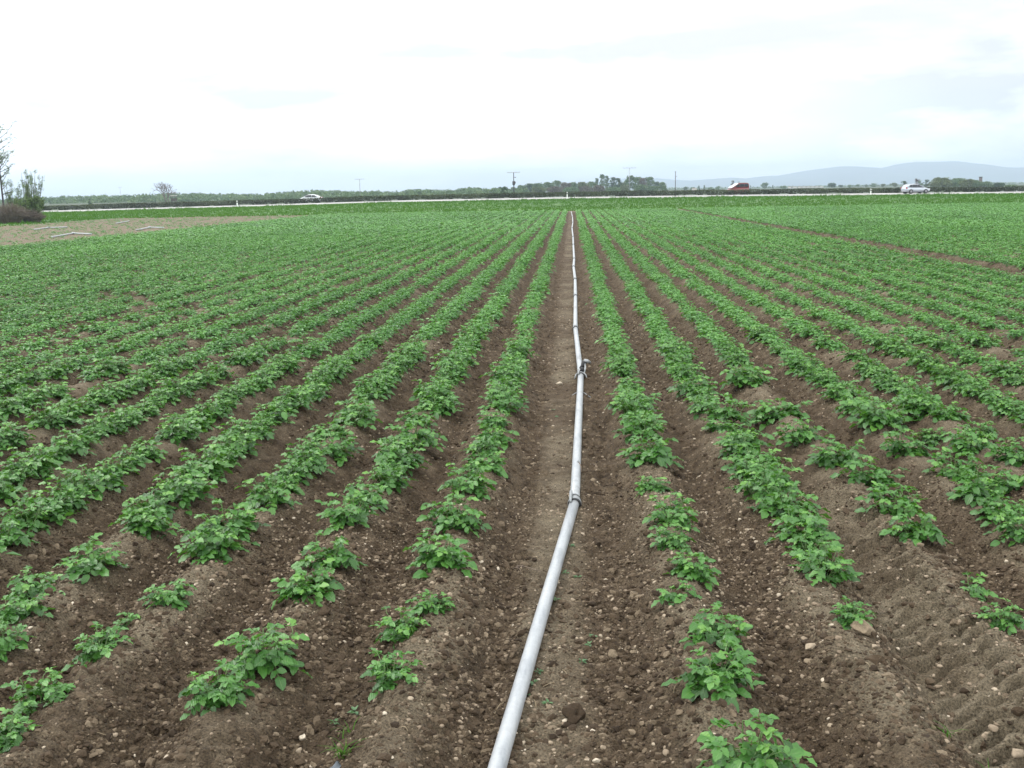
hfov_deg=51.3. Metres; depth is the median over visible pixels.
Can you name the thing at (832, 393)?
potato plant
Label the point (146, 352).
potato plant
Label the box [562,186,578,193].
shrub
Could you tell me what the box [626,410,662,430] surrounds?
potato plant
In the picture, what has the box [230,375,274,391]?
potato plant
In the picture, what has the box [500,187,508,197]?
shrub
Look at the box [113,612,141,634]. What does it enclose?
potato plant
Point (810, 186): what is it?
farm house
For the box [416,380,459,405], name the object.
potato plant
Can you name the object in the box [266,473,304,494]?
potato plant
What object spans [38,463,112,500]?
potato plant
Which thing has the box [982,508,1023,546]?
potato plant
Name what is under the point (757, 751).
potato plant
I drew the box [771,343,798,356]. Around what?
potato plant
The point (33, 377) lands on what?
potato plant
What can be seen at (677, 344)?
potato plant
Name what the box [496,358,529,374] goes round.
potato plant
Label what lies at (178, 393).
potato plant
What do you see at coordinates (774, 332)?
potato plant
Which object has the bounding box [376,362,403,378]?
potato plant
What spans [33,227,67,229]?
loose pipe
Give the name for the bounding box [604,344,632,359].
potato plant
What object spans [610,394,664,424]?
potato plant
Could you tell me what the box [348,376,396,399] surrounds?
potato plant
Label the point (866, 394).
potato plant
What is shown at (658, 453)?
potato plant
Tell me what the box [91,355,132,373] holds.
potato plant
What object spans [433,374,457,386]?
potato plant
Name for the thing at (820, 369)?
potato plant
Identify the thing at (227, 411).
potato plant
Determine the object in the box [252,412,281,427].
potato plant
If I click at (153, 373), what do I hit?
potato plant
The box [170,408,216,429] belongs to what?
potato plant
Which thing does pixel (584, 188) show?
shrub
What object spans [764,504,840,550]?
potato plant
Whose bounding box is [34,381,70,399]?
potato plant
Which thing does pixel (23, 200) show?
leafing shrub
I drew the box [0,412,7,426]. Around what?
potato plant
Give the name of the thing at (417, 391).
potato plant
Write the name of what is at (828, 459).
potato plant
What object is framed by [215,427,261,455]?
potato plant
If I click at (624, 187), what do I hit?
shrub
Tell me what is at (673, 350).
potato plant
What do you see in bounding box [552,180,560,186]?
broadleaf tree
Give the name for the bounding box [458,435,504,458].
potato plant
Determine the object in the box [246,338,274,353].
potato plant
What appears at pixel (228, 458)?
potato plant
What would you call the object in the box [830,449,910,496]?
potato plant
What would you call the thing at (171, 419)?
potato plant
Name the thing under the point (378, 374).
potato plant
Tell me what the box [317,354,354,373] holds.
potato plant
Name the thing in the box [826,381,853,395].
potato plant
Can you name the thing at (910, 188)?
hatchback car
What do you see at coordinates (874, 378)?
potato plant
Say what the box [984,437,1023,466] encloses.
potato plant
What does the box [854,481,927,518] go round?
potato plant
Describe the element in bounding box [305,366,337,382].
potato plant
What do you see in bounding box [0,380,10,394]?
potato plant
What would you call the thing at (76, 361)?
potato plant
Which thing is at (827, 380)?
potato plant
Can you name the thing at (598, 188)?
shrub
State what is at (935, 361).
potato plant
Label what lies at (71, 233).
loose pipe
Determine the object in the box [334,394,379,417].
potato plant
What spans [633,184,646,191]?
shrub
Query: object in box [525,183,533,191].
broadleaf tree
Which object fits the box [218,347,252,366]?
potato plant
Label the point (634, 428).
potato plant
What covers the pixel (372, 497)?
potato plant
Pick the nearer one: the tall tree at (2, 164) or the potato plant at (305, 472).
the potato plant at (305, 472)
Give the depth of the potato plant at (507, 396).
10.96 m
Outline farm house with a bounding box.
[798,186,822,187]
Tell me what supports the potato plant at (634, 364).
on the field
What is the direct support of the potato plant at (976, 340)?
on the field
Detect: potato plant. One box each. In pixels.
[0,356,27,372]
[0,369,30,388]
[0,372,27,394]
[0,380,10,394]
[0,394,30,419]
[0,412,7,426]
[0,421,35,446]
[0,428,11,456]
[0,458,41,486]
[0,472,26,505]
[0,495,51,537]
[0,518,38,552]
[0,593,54,623]
[0,616,36,661]
[0,666,75,723]
[0,707,41,752]
[2,487,77,525]
[3,389,42,412]
[3,443,63,481]
[6,565,65,606]
[10,364,48,386]
[14,382,53,407]
[18,440,71,466]
[20,401,71,429]
[32,359,69,378]
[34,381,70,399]
[37,485,94,512]
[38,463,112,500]
[39,408,85,428]
[46,356,75,375]
[46,428,96,455]
[49,396,92,417]
[51,532,128,583]
[55,393,104,413]
[57,354,86,370]
[57,426,103,450]
[61,621,134,672]
[63,468,128,492]
[73,355,125,378]
[74,413,111,440]
[82,387,117,406]
[86,413,130,435]
[88,380,130,400]
[89,454,139,481]
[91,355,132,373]
[94,402,142,431]
[107,379,138,399]
[108,505,179,539]
[110,408,147,424]
[110,444,151,468]
[112,377,144,394]
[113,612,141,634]
[116,491,178,520]
[124,371,156,388]
[128,400,160,416]
[128,436,167,463]
[131,344,167,359]
[131,359,172,379]
[133,368,162,386]
[136,392,166,410]
[137,578,196,610]
[138,465,217,514]
[144,385,180,405]
[148,360,182,377]
[149,355,186,371]
[149,412,207,446]
[152,460,208,490]
[156,374,196,397]
[157,377,194,401]
[160,410,203,439]
[168,522,250,564]
[170,355,199,369]
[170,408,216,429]
[170,444,233,483]
[178,658,259,720]
[180,498,270,545]
[181,378,206,390]
[184,366,220,387]
[186,398,230,423]
[197,367,223,381]
[201,444,242,470]
[202,395,233,416]
[203,360,239,378]
[206,429,251,462]
[210,390,241,408]
[212,416,263,444]
[213,384,247,400]
[214,617,311,690]
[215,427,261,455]
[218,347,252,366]
[228,378,260,397]
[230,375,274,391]
[234,346,264,363]
[234,472,302,514]
[242,416,276,441]
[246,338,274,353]
[247,365,279,389]
[250,402,296,423]
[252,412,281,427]
[256,362,286,379]
[259,360,287,375]
[264,351,300,368]
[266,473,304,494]
[267,396,298,413]
[270,354,303,374]
[270,454,316,485]
[270,558,343,608]
[273,385,318,412]
[279,384,315,401]
[281,435,331,463]
[285,334,327,356]
[288,442,335,473]
[291,530,367,573]
[294,383,331,401]
[301,377,331,392]
[303,370,334,388]
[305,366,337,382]
[307,357,349,384]
[307,421,353,441]
[311,429,364,466]
[314,492,380,534]
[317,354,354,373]
[325,356,356,372]
[325,400,382,429]
[334,346,365,364]
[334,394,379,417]
[342,476,387,511]
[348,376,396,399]
[351,330,384,347]
[355,387,384,401]
[357,370,396,390]
[360,648,425,701]
[362,463,417,494]
[367,366,401,382]
[369,605,429,648]
[370,371,399,387]
[370,439,431,476]
[374,454,407,477]
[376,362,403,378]
[376,433,413,456]
[380,356,407,373]
[380,418,447,451]
[383,351,419,370]
[385,343,424,361]
[388,352,417,367]
[394,406,437,427]
[402,340,428,357]
[403,527,477,578]
[404,345,426,361]
[405,589,456,614]
[409,379,457,402]
[410,392,463,419]
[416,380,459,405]
[416,494,491,537]
[421,375,454,389]
[430,348,468,369]
[430,357,473,377]
[430,363,466,383]
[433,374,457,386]
[438,460,496,501]
[439,346,479,364]
[450,336,480,353]
[452,334,484,350]
[453,324,489,340]
[454,348,475,360]
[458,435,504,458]
[460,448,507,477]
[471,419,518,450]
[477,389,528,415]
[477,409,512,429]
[479,364,528,385]
[483,382,518,402]
[483,384,521,399]
[487,376,518,391]
[488,374,524,390]
[492,352,526,373]
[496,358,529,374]
[499,338,539,358]
[499,360,530,381]
[508,351,528,365]
[599,352,635,373]
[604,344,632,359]
[605,389,661,414]
[608,348,637,361]
[608,359,639,377]
[609,352,637,367]
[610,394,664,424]
[612,391,650,415]
[612,409,666,445]
[613,379,644,394]
[614,374,644,391]
[615,386,644,395]
[616,428,683,468]
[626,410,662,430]
[635,476,673,497]
[642,492,699,532]
[647,522,696,552]
[651,575,702,607]
[654,336,694,355]
[659,353,695,373]
[661,342,697,360]
[661,635,765,712]
[662,351,691,368]
[663,545,721,590]
[664,349,694,361]
[666,369,717,397]
[668,364,696,378]
[671,362,705,381]
[679,601,752,660]
[681,385,723,401]
[685,392,724,419]
[689,391,712,407]
[696,708,816,767]
[701,417,736,432]
[702,392,751,426]
[713,430,757,457]
[714,341,746,358]
[715,337,742,351]
[716,420,774,454]
[718,345,754,361]
[719,361,777,390]
[721,443,784,474]
[722,454,770,481]
[724,350,754,367]
[727,470,788,500]
[731,363,765,376]
[737,457,803,500]
[744,325,772,341]
[746,323,784,343]
[746,480,831,520]
[747,397,812,430]
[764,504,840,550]
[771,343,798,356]
[773,416,826,446]
[778,350,823,374]
[779,347,812,366]
[781,528,833,561]
[788,543,862,587]
[791,357,826,376]
[798,363,832,381]
[804,369,830,384]
[805,434,865,470]
[808,331,839,349]
[809,367,844,389]
[816,380,867,401]
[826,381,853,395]
[828,595,875,629]
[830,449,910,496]
[832,396,881,418]
[836,388,875,400]
[837,347,870,362]
[838,396,914,434]
[849,397,879,417]
[851,356,878,369]
[852,357,886,375]
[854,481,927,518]
[857,364,901,380]
[862,331,903,352]
[866,366,897,382]
[868,371,903,390]
[877,336,915,355]
[879,504,953,545]
[880,422,939,458]
[882,375,921,395]
[887,390,951,421]
[888,343,923,358]
[895,382,932,403]
[897,380,929,397]
[901,345,932,365]
[906,330,946,343]
[909,351,943,370]
[915,356,948,373]
[915,427,945,447]
[922,447,988,482]
[924,333,960,350]
[925,401,970,422]
[927,362,979,386]
[929,364,961,379]
[940,424,1003,460]
[942,369,991,392]
[946,465,1019,507]
[953,375,992,396]
[956,418,1003,440]
[957,347,989,364]
[960,380,1003,401]
[960,572,998,601]
[963,330,1004,346]
[970,489,1023,526]
[971,598,1023,634]
[974,466,1023,494]
[979,359,1023,380]
[979,385,1017,409]
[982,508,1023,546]
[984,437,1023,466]
[988,397,1023,418]
[996,365,1023,385]
[1000,400,1023,420]
[1010,374,1023,388]
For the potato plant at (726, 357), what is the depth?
13.24 m
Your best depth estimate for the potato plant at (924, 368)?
12.28 m
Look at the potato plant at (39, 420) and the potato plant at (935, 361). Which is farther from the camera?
the potato plant at (935, 361)
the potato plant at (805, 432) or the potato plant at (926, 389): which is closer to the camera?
the potato plant at (805, 432)
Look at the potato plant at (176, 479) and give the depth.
7.96 m
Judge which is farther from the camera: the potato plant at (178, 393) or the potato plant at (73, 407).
the potato plant at (178, 393)
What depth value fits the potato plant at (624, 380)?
11.63 m
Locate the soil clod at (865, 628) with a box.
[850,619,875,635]
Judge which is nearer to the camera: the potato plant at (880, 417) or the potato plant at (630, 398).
the potato plant at (880, 417)
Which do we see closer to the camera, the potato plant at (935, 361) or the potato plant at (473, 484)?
the potato plant at (473, 484)
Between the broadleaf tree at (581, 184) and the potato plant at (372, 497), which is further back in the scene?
the broadleaf tree at (581, 184)
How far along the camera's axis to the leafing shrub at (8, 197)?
109.07 m
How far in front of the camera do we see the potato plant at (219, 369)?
12.89 m
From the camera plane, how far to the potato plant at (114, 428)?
9.88 m
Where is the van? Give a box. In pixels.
[727,182,748,194]
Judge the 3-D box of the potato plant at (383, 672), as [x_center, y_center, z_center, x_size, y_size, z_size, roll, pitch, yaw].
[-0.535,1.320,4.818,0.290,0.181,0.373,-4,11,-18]
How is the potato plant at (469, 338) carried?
on the field
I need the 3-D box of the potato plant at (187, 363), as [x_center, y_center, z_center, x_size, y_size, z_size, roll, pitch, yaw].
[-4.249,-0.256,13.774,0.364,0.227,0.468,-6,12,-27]
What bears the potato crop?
on the field
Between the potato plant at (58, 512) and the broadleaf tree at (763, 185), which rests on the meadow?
the broadleaf tree at (763, 185)
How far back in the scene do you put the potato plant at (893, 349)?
13.75 m
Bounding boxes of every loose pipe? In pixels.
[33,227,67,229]
[51,232,91,237]
[136,226,163,230]
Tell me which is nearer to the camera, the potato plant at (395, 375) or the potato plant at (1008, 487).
the potato plant at (1008, 487)
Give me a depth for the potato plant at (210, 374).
12.61 m
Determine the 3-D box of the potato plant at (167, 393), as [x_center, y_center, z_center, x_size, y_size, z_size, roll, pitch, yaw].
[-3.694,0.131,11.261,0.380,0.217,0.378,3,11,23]
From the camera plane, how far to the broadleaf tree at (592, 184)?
567.01 m
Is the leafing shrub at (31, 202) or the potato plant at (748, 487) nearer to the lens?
the potato plant at (748, 487)
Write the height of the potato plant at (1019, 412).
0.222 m
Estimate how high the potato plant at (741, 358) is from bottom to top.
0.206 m
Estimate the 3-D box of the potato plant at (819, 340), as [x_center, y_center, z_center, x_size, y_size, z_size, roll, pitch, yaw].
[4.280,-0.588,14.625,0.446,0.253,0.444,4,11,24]
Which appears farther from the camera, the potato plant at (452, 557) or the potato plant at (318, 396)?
the potato plant at (318, 396)
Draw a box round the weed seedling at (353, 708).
[347,705,357,713]
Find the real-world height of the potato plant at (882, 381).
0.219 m
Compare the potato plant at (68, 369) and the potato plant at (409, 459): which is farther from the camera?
the potato plant at (68, 369)
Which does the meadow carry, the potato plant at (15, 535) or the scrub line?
the scrub line
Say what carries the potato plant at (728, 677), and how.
on the field
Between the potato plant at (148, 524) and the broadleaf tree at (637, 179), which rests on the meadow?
the broadleaf tree at (637, 179)
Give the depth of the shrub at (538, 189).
497.70 m
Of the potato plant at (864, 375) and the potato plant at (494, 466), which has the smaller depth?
the potato plant at (494, 466)
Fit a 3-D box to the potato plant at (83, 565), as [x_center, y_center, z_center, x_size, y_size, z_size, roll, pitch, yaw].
[-2.471,1.029,6.245,0.434,0.254,0.428,-8,13,-35]
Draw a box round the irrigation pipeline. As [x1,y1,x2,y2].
[487,212,590,767]
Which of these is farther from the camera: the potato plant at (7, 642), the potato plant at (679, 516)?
the potato plant at (679, 516)
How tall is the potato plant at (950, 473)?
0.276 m
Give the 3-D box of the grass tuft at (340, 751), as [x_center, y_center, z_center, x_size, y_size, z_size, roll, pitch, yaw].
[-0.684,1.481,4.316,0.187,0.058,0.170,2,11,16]
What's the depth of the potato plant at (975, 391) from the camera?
10.80 m
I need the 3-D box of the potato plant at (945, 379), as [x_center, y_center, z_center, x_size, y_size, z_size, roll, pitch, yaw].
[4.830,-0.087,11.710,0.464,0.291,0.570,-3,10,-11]
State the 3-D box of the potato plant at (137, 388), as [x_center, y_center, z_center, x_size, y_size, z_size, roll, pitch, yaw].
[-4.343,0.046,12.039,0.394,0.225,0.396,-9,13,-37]
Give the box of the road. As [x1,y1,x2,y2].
[40,192,1023,211]
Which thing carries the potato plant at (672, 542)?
on the field
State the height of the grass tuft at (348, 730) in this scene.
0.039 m
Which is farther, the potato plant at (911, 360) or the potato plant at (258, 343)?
the potato plant at (258, 343)
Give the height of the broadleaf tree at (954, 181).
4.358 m
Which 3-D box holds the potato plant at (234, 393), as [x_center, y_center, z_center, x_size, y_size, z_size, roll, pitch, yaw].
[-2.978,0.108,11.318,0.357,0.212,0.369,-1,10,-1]
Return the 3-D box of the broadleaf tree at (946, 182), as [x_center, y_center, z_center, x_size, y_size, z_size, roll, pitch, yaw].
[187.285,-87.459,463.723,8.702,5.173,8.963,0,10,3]
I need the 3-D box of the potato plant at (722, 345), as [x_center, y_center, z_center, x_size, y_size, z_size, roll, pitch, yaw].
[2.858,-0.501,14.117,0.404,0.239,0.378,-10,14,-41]
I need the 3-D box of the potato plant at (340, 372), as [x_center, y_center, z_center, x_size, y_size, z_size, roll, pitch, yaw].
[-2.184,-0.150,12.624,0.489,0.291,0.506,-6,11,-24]
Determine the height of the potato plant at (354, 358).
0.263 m
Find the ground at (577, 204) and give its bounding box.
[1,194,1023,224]
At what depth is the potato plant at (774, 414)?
10.11 m
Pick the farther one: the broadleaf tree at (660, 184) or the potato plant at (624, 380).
the broadleaf tree at (660, 184)
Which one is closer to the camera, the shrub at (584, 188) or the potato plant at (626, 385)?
the potato plant at (626, 385)
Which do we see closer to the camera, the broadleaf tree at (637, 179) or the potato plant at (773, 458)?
the potato plant at (773, 458)
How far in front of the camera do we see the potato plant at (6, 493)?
7.84 m
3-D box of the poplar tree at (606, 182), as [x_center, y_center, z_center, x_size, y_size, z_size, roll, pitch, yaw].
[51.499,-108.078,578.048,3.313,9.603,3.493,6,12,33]
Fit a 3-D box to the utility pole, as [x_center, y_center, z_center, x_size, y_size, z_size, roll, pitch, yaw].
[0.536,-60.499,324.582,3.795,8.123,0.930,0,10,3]
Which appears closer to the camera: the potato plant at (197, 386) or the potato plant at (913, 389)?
the potato plant at (913, 389)
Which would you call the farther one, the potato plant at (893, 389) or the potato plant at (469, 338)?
the potato plant at (469, 338)
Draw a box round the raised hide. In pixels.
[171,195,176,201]
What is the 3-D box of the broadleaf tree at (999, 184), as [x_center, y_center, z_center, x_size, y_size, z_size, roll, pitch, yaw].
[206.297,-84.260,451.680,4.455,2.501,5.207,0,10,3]
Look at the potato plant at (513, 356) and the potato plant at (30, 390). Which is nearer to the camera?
the potato plant at (30, 390)
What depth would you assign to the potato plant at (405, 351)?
13.92 m
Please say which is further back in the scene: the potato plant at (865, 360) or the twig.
the potato plant at (865, 360)
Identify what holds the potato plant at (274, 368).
on the field
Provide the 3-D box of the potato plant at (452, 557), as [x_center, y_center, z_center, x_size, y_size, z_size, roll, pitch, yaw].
[-0.423,0.994,6.246,0.416,0.238,0.415,-3,10,-9]
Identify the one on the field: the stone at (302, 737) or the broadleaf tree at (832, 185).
the stone at (302, 737)
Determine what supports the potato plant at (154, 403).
on the field
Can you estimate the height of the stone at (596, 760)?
0.022 m
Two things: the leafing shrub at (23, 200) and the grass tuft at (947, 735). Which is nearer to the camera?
the grass tuft at (947, 735)
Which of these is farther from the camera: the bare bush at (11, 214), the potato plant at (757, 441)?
the bare bush at (11, 214)
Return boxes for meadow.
[0,182,1023,210]
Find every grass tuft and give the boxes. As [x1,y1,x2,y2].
[321,736,366,758]
[334,716,359,738]
[930,722,963,737]
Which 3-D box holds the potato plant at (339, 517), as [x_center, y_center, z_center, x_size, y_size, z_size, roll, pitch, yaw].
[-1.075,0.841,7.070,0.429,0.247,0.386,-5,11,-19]
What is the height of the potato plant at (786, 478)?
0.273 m
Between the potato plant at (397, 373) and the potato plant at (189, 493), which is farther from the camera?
the potato plant at (397, 373)
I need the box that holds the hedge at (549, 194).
[0,186,1023,210]
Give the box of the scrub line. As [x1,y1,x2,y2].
[669,182,1023,189]
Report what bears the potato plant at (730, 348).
on the field
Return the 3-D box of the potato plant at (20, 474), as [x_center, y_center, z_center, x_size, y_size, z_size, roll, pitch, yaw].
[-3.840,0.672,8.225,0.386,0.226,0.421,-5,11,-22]
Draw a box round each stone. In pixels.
[299,734,305,740]
[592,758,599,762]
[805,643,815,649]
[988,724,998,731]
[1011,748,1023,757]
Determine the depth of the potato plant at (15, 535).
6.66 m
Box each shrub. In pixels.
[1,179,22,205]
[10,194,44,214]
[15,169,36,202]
[21,175,44,211]
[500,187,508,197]
[515,188,529,194]
[531,187,546,193]
[547,186,562,194]
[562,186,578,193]
[577,186,590,193]
[590,185,606,193]
[605,186,620,191]
[620,184,630,190]
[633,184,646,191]
[645,186,659,192]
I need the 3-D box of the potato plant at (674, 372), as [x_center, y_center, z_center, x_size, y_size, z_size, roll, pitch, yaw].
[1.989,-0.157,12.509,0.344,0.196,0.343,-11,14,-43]
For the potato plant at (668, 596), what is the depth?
5.64 m
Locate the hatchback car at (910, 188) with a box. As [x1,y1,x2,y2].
[901,184,929,193]
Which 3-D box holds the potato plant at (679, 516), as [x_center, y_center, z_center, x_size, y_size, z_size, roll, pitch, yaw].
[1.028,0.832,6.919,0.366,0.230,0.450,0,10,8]
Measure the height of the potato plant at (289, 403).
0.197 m
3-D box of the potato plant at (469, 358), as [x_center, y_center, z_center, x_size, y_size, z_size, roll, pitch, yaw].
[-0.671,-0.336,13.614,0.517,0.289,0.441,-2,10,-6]
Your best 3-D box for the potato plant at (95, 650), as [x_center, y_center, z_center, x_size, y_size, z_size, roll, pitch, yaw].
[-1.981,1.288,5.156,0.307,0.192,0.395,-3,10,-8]
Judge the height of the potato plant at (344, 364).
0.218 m
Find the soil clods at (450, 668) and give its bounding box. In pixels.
[0,308,1023,767]
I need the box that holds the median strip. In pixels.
[47,191,1021,210]
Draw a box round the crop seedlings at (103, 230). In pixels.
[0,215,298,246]
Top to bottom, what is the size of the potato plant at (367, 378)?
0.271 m
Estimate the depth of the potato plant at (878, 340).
14.26 m
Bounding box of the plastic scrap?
[330,761,340,767]
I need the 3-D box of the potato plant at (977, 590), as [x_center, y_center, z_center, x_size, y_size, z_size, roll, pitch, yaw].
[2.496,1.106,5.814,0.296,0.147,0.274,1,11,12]
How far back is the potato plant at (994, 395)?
10.47 m
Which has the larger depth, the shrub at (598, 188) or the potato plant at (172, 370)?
the shrub at (598, 188)
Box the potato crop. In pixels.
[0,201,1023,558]
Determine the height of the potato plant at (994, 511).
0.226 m
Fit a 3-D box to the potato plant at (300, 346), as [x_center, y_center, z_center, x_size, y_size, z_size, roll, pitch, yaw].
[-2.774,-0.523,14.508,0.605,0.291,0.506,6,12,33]
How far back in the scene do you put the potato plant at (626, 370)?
12.40 m
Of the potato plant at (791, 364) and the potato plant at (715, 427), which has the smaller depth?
the potato plant at (715, 427)
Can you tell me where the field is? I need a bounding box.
[0,207,1023,767]
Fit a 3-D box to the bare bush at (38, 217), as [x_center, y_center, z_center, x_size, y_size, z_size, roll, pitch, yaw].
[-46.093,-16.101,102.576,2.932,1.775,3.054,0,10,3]
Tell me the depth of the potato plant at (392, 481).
7.89 m
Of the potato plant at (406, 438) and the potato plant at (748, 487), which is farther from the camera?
the potato plant at (406, 438)
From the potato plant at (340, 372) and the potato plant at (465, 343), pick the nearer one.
the potato plant at (340, 372)
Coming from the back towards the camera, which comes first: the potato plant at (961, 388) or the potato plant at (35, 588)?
the potato plant at (961, 388)
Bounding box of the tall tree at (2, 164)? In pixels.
[0,121,17,207]
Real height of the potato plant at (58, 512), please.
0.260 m
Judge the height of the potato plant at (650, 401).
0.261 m
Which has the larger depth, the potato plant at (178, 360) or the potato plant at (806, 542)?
the potato plant at (178, 360)
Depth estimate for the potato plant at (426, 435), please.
9.20 m
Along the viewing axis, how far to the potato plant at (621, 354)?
13.43 m
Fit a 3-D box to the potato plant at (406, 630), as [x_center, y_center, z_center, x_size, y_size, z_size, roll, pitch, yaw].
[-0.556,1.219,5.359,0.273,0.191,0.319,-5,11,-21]
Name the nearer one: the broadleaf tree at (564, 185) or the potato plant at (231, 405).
the potato plant at (231, 405)
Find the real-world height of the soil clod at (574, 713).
0.110 m
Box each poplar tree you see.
[598,174,605,186]
[604,176,609,188]
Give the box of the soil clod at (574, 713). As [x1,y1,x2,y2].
[562,703,585,723]
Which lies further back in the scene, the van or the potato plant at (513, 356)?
the van
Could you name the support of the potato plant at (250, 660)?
on the field
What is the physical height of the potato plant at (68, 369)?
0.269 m
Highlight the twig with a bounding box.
[514,565,542,571]
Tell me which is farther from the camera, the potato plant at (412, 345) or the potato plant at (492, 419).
the potato plant at (412, 345)
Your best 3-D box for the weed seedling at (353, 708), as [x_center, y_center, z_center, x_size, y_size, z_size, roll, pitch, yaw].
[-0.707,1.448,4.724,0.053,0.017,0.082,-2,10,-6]
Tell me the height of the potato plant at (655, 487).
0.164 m
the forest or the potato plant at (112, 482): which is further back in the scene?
the forest
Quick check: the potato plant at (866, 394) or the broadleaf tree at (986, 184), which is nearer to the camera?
the potato plant at (866, 394)
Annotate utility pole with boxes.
[508,172,519,192]
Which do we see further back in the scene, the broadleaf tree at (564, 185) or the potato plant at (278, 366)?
the broadleaf tree at (564, 185)
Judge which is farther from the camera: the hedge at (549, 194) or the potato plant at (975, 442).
the hedge at (549, 194)
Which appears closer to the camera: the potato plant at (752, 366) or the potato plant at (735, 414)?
the potato plant at (735, 414)
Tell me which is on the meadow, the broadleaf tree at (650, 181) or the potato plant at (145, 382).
the broadleaf tree at (650, 181)
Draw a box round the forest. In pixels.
[0,187,522,204]
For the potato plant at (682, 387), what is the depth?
11.35 m
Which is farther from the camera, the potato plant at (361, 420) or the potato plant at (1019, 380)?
the potato plant at (1019, 380)
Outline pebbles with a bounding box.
[0,238,1023,767]
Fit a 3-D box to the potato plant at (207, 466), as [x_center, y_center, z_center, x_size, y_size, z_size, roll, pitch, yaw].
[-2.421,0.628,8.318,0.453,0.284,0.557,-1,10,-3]
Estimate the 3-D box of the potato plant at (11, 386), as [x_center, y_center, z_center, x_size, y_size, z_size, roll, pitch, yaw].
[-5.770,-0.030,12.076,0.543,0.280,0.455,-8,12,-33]
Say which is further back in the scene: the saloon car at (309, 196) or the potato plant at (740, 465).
the saloon car at (309, 196)
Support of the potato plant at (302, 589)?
on the field
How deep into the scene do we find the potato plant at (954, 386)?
11.34 m
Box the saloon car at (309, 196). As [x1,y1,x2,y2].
[298,194,322,202]
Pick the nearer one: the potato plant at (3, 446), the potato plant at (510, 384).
the potato plant at (3, 446)
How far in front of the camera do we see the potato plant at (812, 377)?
11.80 m
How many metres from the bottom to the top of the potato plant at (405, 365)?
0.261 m
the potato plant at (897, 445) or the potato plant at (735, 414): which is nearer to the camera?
the potato plant at (897, 445)
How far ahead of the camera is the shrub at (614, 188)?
488.64 m
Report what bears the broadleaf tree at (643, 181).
on the meadow
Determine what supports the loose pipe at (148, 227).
on the field
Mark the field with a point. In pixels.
(964, 709)
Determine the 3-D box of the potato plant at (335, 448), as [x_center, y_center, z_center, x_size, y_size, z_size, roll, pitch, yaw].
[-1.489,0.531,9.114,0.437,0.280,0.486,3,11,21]
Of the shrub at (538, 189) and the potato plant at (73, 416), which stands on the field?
the potato plant at (73, 416)
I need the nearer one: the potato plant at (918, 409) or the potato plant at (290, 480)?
the potato plant at (290, 480)
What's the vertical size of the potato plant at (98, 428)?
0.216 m
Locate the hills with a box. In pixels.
[597,161,1023,188]
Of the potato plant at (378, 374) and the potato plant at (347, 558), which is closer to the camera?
the potato plant at (347, 558)
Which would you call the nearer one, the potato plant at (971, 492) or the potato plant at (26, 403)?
the potato plant at (971, 492)
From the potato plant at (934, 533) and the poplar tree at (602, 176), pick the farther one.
the poplar tree at (602, 176)
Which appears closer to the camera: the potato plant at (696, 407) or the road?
the potato plant at (696, 407)
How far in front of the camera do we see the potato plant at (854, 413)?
9.95 m
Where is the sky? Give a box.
[0,0,1023,199]
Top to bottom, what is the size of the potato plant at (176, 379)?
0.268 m
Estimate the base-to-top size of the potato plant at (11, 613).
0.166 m
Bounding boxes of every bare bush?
[0,202,32,223]
[23,207,46,222]
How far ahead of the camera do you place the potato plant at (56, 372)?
13.15 m
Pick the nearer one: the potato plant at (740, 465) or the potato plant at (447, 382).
the potato plant at (740, 465)
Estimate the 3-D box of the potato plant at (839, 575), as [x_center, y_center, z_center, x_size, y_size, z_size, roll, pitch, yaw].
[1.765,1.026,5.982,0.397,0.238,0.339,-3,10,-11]
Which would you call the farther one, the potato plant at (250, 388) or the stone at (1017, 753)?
the potato plant at (250, 388)
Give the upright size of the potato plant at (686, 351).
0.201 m
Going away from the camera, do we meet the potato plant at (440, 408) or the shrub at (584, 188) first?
the potato plant at (440, 408)
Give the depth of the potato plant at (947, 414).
9.84 m
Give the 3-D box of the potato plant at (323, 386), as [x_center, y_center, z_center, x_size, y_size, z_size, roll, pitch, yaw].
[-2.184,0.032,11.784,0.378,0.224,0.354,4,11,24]
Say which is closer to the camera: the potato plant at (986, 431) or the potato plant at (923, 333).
the potato plant at (986, 431)
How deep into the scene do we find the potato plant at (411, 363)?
13.54 m
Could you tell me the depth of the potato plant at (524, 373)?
12.40 m
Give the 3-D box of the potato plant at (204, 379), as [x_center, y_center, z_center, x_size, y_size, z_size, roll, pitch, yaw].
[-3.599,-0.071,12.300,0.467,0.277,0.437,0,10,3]
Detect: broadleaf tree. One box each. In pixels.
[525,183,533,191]
[532,182,545,187]
[543,182,553,191]
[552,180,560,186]
[560,182,571,189]
[578,182,589,190]
[588,181,596,191]
[609,177,616,186]
[614,178,621,187]
[623,175,636,188]
[633,177,640,190]
[638,178,647,186]
[645,177,654,185]
[658,182,666,189]
[761,182,768,188]
[827,182,835,187]
[928,180,943,186]
[933,177,953,186]
[949,179,958,186]
[953,178,965,186]
[959,179,975,187]
[971,180,982,186]
[979,181,992,186]
[993,182,1004,186]
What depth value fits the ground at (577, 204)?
133.98 m
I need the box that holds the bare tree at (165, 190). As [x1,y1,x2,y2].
[153,182,176,206]
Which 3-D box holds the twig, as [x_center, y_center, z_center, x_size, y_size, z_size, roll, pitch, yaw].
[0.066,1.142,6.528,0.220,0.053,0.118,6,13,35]

